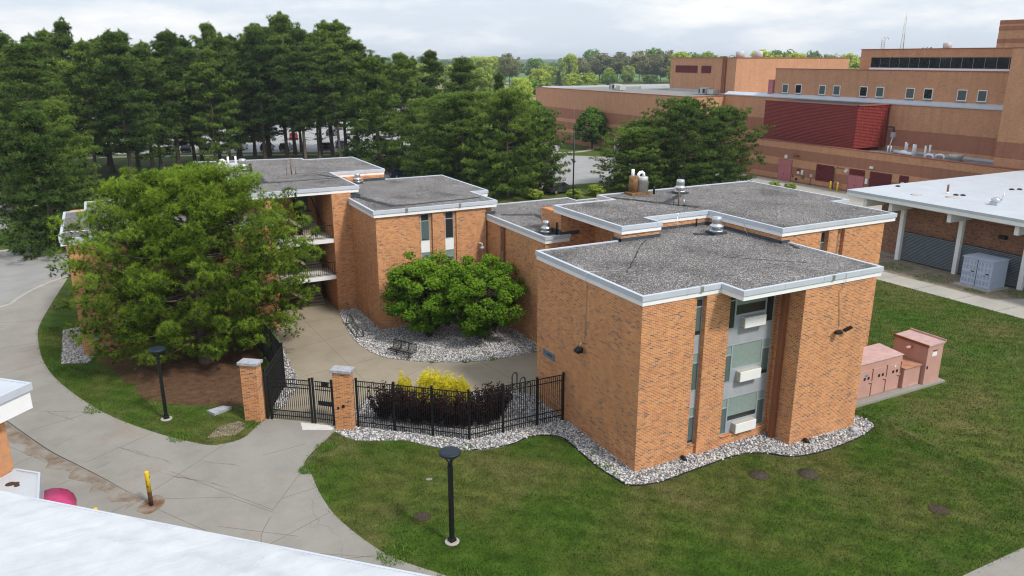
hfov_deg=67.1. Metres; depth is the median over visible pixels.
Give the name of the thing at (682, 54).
country tree
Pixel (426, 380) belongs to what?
golden shrub
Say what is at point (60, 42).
pine tree
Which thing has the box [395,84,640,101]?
meadow
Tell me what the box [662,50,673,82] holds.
country tree
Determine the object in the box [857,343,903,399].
switchgear cabinet
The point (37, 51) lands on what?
pine tree
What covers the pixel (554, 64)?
country tree
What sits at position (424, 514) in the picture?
manhole cover
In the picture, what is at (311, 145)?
parking lot
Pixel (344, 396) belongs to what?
gate pillar
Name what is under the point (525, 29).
sky
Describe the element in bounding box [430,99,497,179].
pine tree
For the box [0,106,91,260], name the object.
pine tree
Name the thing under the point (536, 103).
maple tree
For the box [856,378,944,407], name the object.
cabinet pad
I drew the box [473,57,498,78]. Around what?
country tree
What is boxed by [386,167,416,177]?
parked car
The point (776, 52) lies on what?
country tree
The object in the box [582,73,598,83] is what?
country tree
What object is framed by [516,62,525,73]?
country tree
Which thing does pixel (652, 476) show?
gravel
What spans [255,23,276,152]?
pine tree
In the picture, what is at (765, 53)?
country tree
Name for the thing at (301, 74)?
pine tree
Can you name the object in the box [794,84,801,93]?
window
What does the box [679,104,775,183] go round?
pine tree
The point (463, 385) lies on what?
golden shrub
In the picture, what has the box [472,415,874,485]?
kerb
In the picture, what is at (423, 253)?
window
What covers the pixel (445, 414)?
purple shrub
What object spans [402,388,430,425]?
purple shrub
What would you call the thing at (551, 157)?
pine tree
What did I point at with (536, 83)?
country tree
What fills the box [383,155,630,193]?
parking lot
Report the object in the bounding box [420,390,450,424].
purple shrub
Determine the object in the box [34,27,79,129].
pine tree
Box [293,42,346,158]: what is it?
pine tree
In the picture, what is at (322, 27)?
pine tree
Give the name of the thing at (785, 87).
window
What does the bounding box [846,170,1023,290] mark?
utility hall
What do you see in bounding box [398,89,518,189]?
pine tree
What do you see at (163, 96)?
pine tree
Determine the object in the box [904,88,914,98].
window
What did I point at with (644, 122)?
pine tree
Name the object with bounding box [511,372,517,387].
bike loop
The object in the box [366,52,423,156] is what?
pine tree
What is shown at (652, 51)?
country tree
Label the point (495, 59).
country tree
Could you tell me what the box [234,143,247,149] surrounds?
parked car
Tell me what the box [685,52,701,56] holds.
country tree
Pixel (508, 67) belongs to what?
country tree
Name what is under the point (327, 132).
parked car
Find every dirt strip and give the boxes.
[208,421,247,437]
[879,254,1023,299]
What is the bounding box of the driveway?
[0,278,445,575]
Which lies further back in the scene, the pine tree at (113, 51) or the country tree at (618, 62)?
the country tree at (618, 62)
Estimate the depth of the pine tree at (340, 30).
138.04 m
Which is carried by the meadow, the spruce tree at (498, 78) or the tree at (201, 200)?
the spruce tree at (498, 78)
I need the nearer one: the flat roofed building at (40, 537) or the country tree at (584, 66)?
the flat roofed building at (40, 537)
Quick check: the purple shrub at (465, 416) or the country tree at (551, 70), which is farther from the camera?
the country tree at (551, 70)
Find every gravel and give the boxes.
[61,327,91,363]
[256,332,299,410]
[335,391,873,485]
[338,308,536,362]
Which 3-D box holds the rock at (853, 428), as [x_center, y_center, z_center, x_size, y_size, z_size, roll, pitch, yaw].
[16.754,6.889,37.819,0.427,0.210,0.433,-8,19,-26]
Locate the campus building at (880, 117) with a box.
[536,15,1023,191]
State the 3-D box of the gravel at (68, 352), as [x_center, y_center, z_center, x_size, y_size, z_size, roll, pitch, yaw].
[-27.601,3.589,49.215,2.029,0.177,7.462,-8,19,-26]
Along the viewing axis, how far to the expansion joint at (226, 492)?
32.41 m
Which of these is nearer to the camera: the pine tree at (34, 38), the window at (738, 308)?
the window at (738, 308)
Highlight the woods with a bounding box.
[64,60,636,67]
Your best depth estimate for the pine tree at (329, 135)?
151.11 m
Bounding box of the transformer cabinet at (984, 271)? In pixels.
[960,252,1010,289]
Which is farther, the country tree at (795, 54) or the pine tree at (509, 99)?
the country tree at (795, 54)
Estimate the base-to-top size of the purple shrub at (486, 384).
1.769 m
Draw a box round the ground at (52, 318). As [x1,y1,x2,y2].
[0,66,1023,575]
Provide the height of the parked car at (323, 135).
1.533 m
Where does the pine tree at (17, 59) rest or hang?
on the ground at (52, 318)
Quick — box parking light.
[572,132,583,198]
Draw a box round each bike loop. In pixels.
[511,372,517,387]
[519,377,525,392]
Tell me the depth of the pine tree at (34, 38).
128.12 m
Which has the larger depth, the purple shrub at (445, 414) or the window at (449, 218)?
the window at (449, 218)
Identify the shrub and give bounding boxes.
[366,380,397,419]
[384,383,416,422]
[394,370,411,395]
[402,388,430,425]
[411,369,453,408]
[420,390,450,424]
[433,370,464,415]
[436,389,467,427]
[448,392,478,427]
[453,375,472,402]
[466,385,500,425]
[477,384,511,420]
[481,381,513,410]
[525,188,543,198]
[566,189,582,198]
[586,184,605,195]
[769,181,780,185]
[783,183,796,188]
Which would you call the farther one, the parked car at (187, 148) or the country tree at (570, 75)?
the country tree at (570, 75)
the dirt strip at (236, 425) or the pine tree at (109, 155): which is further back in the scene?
the pine tree at (109, 155)
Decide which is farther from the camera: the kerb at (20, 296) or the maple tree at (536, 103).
the maple tree at (536, 103)
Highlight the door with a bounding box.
[293,196,307,210]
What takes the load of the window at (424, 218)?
in the dormitory building at (682, 320)
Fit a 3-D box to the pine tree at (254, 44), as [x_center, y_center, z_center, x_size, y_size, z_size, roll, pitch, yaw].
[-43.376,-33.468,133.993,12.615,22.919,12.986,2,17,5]
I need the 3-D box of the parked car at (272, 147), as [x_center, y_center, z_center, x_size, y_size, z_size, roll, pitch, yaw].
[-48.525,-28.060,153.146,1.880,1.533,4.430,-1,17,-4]
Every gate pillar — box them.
[237,358,265,421]
[329,365,355,429]
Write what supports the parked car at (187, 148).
on the parking lot at (311, 145)
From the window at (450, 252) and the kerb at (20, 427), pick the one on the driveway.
the kerb at (20, 427)
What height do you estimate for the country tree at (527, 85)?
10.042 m
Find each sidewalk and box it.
[877,271,1023,318]
[963,548,1023,575]
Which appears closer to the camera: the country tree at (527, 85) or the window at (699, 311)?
the window at (699, 311)
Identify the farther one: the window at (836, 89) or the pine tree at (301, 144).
the pine tree at (301, 144)
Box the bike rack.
[345,313,364,337]
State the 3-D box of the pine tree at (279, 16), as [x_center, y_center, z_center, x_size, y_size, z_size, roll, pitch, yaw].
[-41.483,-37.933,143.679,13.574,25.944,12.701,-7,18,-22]
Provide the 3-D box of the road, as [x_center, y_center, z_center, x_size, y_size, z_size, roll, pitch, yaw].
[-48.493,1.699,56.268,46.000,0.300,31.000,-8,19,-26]
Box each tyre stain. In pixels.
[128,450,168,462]
[158,471,227,487]
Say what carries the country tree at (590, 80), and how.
on the meadow
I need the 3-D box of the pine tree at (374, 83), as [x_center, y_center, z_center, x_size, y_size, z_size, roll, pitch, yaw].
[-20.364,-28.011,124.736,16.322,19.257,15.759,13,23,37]
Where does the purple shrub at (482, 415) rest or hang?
on the gravel at (652, 476)
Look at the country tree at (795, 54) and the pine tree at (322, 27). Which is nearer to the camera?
the pine tree at (322, 27)
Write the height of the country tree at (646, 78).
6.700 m
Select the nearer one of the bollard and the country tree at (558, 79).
the bollard
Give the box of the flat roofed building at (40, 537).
[0,490,430,575]
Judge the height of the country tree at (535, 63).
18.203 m
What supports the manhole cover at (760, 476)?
on the ground at (52, 318)
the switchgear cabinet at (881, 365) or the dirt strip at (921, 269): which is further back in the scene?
the dirt strip at (921, 269)
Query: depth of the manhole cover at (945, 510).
31.19 m
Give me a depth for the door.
57.33 m
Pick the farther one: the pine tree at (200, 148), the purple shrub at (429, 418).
the pine tree at (200, 148)
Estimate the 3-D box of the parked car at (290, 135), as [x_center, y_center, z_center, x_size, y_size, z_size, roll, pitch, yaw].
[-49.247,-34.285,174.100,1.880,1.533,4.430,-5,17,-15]
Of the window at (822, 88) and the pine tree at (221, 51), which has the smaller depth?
the window at (822, 88)
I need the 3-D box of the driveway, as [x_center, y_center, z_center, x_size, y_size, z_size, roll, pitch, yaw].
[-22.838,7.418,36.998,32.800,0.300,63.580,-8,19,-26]
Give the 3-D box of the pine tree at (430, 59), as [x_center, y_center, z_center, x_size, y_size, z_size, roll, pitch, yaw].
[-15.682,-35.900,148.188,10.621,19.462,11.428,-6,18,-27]
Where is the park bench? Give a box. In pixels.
[387,339,417,357]
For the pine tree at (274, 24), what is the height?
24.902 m
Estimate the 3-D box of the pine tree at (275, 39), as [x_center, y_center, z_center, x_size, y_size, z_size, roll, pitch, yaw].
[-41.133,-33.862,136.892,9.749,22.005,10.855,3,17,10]
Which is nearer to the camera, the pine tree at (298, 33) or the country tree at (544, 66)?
the pine tree at (298, 33)
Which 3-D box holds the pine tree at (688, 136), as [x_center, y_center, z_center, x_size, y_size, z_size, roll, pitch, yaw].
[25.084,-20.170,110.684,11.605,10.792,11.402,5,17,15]
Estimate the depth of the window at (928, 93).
102.77 m
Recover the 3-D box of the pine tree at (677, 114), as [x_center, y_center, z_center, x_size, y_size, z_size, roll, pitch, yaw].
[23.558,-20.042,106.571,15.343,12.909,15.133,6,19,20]
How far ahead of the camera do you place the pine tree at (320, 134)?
144.84 m
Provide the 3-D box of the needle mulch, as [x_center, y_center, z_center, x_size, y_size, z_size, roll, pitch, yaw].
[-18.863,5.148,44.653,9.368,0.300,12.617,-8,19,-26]
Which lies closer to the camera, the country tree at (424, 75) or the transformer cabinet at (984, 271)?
the transformer cabinet at (984, 271)
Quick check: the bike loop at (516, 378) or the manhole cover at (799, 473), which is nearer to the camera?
the manhole cover at (799, 473)
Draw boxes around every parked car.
[180,144,191,151]
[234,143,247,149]
[260,142,274,150]
[279,142,292,150]
[289,132,297,139]
[314,132,325,139]
[322,141,329,149]
[326,129,336,135]
[334,140,343,147]
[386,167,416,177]
[543,181,576,194]
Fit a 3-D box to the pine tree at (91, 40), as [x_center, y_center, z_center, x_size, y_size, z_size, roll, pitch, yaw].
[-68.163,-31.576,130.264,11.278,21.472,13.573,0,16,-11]
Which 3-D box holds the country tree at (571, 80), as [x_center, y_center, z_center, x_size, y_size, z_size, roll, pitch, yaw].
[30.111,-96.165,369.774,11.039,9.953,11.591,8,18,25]
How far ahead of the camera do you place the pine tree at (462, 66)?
137.12 m
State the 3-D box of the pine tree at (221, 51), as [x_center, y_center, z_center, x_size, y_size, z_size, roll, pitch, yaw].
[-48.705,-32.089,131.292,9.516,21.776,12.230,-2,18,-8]
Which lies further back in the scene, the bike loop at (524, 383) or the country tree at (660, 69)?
the country tree at (660, 69)
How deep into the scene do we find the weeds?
36.44 m
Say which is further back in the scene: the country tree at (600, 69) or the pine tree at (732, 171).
the country tree at (600, 69)
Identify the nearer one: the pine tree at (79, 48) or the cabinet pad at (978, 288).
the cabinet pad at (978, 288)
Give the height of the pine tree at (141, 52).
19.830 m
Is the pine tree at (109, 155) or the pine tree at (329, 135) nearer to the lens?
the pine tree at (109, 155)
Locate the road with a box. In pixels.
[0,247,70,304]
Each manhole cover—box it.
[413,511,430,521]
[748,469,769,480]
[797,468,818,478]
[928,504,949,514]
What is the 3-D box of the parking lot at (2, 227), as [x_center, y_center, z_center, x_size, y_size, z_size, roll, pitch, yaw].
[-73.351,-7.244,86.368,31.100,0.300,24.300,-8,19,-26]
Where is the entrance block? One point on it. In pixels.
(15, 397)
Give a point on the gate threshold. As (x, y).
(308, 426)
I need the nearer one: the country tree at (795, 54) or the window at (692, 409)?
the window at (692, 409)
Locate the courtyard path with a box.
[266,295,536,425]
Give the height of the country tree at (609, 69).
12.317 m
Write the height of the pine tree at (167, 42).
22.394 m
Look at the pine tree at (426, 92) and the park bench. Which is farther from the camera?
the pine tree at (426, 92)
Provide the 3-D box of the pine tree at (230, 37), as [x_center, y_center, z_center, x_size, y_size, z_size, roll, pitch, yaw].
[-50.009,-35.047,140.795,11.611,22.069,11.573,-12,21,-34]
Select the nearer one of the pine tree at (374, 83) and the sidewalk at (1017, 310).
the sidewalk at (1017, 310)
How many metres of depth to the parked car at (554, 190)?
103.71 m
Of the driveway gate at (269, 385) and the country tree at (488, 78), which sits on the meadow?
the country tree at (488, 78)
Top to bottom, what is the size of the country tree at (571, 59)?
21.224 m
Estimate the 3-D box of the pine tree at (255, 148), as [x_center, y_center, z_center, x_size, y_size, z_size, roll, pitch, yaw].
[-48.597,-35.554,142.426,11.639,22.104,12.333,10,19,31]
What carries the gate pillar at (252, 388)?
on the ground at (52, 318)
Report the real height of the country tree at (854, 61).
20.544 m
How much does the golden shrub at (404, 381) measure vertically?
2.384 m
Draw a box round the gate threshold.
[301,422,334,429]
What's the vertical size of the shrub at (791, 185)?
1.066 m
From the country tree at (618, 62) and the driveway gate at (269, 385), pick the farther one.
the country tree at (618, 62)
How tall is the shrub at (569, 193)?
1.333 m
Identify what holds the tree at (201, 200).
on the needle mulch
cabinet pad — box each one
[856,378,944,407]
[952,281,1008,292]
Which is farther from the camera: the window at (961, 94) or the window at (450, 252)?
the window at (961, 94)
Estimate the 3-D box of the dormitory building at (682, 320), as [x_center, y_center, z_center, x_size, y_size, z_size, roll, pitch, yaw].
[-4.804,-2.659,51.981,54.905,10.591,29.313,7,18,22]
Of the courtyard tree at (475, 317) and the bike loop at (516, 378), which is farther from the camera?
the courtyard tree at (475, 317)
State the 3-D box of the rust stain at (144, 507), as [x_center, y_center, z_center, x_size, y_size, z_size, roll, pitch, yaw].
[-14.731,8.999,31.664,0.944,0.300,1.386,2,17,6]
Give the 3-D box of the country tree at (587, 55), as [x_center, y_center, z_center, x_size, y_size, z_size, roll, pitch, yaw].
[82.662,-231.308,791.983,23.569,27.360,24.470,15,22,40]
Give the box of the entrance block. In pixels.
[0,378,76,505]
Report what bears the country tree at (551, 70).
on the meadow
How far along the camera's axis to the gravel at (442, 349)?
49.51 m
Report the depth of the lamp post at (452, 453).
28.42 m
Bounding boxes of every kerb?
[0,245,59,252]
[0,275,68,307]
[6,418,147,498]
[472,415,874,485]
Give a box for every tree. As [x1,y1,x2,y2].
[0,30,37,111]
[0,38,88,158]
[0,39,79,183]
[0,52,32,188]
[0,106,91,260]
[0,119,48,220]
[10,96,110,223]
[19,32,66,91]
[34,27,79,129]
[43,16,98,167]
[45,156,325,369]
[56,38,122,179]
[64,38,132,171]
[71,28,162,178]
[81,34,123,164]
[99,27,157,166]
[112,45,188,169]
[126,40,185,171]
[143,28,216,165]
[151,40,193,154]
[166,35,220,161]
[168,45,224,160]
[178,45,242,160]
[184,20,240,158]
[198,36,266,158]
[200,34,254,159]
[218,33,259,156]
[222,27,291,158]
[223,38,275,155]
[231,21,275,155]
[245,32,303,157]
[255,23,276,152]
[263,10,310,154]
[263,20,308,152]
[264,49,327,158]
[284,25,319,155]
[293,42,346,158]
[297,116,302,151]
[298,19,354,155]
[301,29,344,154]
[307,40,358,156]
[310,18,363,152]
[324,109,340,150]
[330,39,376,150]
[334,54,416,173]
[348,54,406,156]
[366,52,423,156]
[380,249,471,336]
[383,96,480,176]
[395,56,425,144]
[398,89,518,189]
[404,85,436,165]
[410,49,447,98]
[416,65,429,83]
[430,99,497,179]
[431,86,445,130]
[435,253,530,339]
[437,65,454,85]
[440,60,450,67]
[441,56,487,94]
[450,68,482,91]
[457,86,555,197]
[466,106,556,186]
[469,56,479,63]
[470,67,494,92]
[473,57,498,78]
[488,56,506,80]
[492,71,504,96]
[497,53,520,84]
[498,107,575,191]
[508,77,534,97]
[515,81,533,101]
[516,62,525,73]
[524,58,544,78]
[525,105,561,178]
[527,68,551,85]
[527,100,556,139]
[529,79,543,94]
[538,63,548,76]
[545,66,561,84]
[549,62,566,71]
[554,70,563,85]
[559,53,578,79]
[561,73,578,83]
[564,76,584,85]
[571,57,594,73]
[572,106,610,148]
[576,75,595,85]
[582,49,602,69]
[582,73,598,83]
[587,53,612,82]
[588,126,681,190]
[600,71,618,84]
[600,118,691,187]
[601,67,613,77]
[608,51,630,82]
[619,65,635,82]
[624,95,736,188]
[628,51,652,79]
[637,53,654,75]
[641,47,663,78]
[641,74,659,82]
[651,51,670,82]
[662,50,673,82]
[664,112,727,184]
[666,51,691,79]
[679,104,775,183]
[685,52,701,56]
[692,54,709,57]
[701,51,718,56]
[750,49,782,56]
[772,49,794,56]
[779,52,805,56]
[804,50,821,56]
[840,53,860,68]
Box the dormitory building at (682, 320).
[58,156,897,471]
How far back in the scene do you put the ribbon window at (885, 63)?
102.69 m
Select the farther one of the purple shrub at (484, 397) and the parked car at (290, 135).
the parked car at (290, 135)
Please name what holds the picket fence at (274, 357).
on the ground at (52, 318)
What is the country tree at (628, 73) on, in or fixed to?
on the ground at (52, 318)
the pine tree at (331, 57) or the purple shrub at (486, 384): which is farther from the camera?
the pine tree at (331, 57)
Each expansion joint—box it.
[170,471,272,509]
[306,322,375,391]
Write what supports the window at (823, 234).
in the dormitory building at (682, 320)
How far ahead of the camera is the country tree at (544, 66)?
614.17 m
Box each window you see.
[420,213,429,240]
[421,252,430,259]
[445,211,453,237]
[446,249,453,262]
[687,406,695,443]
[691,352,699,391]
[695,296,703,335]
[720,388,765,434]
[724,336,771,382]
[729,295,775,328]
[782,84,788,93]
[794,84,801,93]
[818,85,825,94]
[820,231,825,250]
[832,85,840,95]
[858,86,867,96]
[869,57,1011,70]
[874,87,884,97]
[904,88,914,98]
[922,88,933,99]
[956,89,967,101]
[976,90,987,102]
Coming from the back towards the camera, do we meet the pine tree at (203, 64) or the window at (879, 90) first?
the pine tree at (203, 64)
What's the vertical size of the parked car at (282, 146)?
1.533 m
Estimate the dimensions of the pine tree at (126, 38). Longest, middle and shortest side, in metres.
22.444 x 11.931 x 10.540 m
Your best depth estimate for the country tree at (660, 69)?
571.88 m
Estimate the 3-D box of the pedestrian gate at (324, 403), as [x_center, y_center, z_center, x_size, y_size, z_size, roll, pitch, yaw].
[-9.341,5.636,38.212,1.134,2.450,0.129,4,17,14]
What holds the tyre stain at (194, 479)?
on the driveway
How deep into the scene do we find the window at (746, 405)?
36.57 m
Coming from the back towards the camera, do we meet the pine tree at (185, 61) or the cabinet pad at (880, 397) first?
the pine tree at (185, 61)
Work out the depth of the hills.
3183.72 m
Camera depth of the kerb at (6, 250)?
72.95 m
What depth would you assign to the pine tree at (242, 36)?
138.23 m
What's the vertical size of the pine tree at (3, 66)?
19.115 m
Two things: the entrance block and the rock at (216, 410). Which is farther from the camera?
the rock at (216, 410)
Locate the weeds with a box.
[84,262,1023,575]
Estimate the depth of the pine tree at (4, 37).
120.39 m
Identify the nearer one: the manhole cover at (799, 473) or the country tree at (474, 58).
the manhole cover at (799, 473)
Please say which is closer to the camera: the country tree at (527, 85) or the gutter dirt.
the gutter dirt
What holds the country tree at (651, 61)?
on the ground at (52, 318)
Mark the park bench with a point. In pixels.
(394, 348)
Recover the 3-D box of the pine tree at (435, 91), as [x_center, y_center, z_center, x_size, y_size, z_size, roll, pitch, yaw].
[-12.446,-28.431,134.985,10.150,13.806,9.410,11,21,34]
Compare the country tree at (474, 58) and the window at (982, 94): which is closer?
the window at (982, 94)
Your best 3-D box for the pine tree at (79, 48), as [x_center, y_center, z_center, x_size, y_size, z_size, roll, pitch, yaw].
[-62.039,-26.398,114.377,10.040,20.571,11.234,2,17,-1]
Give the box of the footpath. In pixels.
[87,147,596,157]
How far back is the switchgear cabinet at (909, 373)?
42.53 m
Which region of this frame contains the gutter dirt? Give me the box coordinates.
[4,422,142,508]
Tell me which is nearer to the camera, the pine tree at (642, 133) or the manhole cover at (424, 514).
the manhole cover at (424, 514)
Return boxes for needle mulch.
[95,335,267,407]
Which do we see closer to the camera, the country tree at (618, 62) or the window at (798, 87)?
the window at (798, 87)
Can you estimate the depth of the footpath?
146.83 m
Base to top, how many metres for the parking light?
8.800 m
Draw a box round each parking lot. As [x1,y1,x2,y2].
[0,197,11,228]
[73,106,561,153]
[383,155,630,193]
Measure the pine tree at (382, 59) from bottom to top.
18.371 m
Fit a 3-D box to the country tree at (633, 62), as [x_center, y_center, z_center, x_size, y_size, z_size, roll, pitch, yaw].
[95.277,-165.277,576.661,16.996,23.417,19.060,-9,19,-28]
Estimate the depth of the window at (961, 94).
98.76 m
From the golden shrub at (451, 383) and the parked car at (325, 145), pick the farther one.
the parked car at (325, 145)
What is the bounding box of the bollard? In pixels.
[144,471,153,505]
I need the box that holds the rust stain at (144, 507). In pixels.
[136,495,164,513]
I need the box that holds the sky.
[0,0,1023,59]
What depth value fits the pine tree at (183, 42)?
131.59 m
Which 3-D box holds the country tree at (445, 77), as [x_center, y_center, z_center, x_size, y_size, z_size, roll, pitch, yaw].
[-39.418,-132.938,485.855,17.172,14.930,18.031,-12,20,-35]
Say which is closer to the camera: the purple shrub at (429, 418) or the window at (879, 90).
the purple shrub at (429, 418)
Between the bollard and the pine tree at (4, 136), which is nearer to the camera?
the bollard
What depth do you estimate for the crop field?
740.52 m
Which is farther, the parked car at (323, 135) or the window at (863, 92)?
the parked car at (323, 135)
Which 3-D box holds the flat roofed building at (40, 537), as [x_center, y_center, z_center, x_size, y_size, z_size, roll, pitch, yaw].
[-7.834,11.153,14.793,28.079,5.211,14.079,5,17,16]
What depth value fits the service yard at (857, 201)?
106.83 m
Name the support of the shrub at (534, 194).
on the ground at (52, 318)
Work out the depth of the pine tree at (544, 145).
112.04 m
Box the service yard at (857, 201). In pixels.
[707,173,881,209]
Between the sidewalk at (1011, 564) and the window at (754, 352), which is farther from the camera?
the window at (754, 352)
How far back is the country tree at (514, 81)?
304.59 m
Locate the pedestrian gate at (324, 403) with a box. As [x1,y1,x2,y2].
[310,377,334,425]
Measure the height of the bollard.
1.550 m
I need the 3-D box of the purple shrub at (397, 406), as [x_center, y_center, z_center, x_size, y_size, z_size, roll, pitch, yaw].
[-5.503,5.779,38.476,1.822,1.996,1.659,12,21,36]
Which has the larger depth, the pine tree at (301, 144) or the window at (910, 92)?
the pine tree at (301, 144)
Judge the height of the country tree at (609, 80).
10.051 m
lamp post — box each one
[148,346,172,421]
[438,446,460,546]
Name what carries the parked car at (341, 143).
on the parking lot at (311, 145)
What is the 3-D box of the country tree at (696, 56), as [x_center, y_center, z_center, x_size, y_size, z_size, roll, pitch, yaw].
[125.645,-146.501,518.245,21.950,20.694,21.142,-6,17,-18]
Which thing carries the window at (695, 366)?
in the dormitory building at (682, 320)
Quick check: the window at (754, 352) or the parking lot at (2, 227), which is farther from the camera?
the parking lot at (2, 227)
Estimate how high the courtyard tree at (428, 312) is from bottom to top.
5.666 m
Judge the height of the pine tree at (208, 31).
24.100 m
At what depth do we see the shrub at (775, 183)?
107.65 m
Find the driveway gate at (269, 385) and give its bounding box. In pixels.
[262,374,313,422]
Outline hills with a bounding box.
[386,59,602,61]
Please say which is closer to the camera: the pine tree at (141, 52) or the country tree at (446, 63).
the pine tree at (141, 52)
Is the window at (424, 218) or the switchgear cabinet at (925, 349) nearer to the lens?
the switchgear cabinet at (925, 349)
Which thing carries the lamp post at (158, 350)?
on the ground at (52, 318)
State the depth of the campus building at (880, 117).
107.53 m
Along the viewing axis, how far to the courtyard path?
46.06 m
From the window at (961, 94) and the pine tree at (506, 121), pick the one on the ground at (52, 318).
the pine tree at (506, 121)
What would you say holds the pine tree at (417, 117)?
on the ground at (52, 318)
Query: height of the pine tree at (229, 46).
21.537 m
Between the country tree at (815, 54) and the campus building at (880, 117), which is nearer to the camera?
the campus building at (880, 117)
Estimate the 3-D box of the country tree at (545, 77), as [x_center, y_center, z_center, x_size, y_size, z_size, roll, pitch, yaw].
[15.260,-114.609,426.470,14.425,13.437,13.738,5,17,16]
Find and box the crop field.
[439,71,668,79]
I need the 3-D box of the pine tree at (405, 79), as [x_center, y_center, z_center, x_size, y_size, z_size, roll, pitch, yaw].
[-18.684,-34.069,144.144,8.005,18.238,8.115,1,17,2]
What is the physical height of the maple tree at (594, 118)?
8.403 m
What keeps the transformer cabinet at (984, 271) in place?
on the cabinet pad at (978, 288)
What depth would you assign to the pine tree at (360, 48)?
139.50 m
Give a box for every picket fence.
[243,305,285,412]
[354,372,564,439]
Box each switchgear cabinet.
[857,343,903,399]
[893,328,946,384]
[898,357,921,388]
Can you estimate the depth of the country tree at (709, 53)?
524.70 m
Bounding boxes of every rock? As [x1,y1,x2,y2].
[207,406,231,415]
[849,426,858,431]
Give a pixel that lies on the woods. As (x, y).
(548, 62)
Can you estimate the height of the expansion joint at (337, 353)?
0.023 m
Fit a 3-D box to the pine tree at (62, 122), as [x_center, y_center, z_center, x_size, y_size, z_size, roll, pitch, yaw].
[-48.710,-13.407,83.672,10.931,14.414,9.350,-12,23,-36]
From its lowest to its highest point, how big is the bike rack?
0.790 m
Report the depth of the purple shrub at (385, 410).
38.58 m
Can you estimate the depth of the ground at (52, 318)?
32.82 m

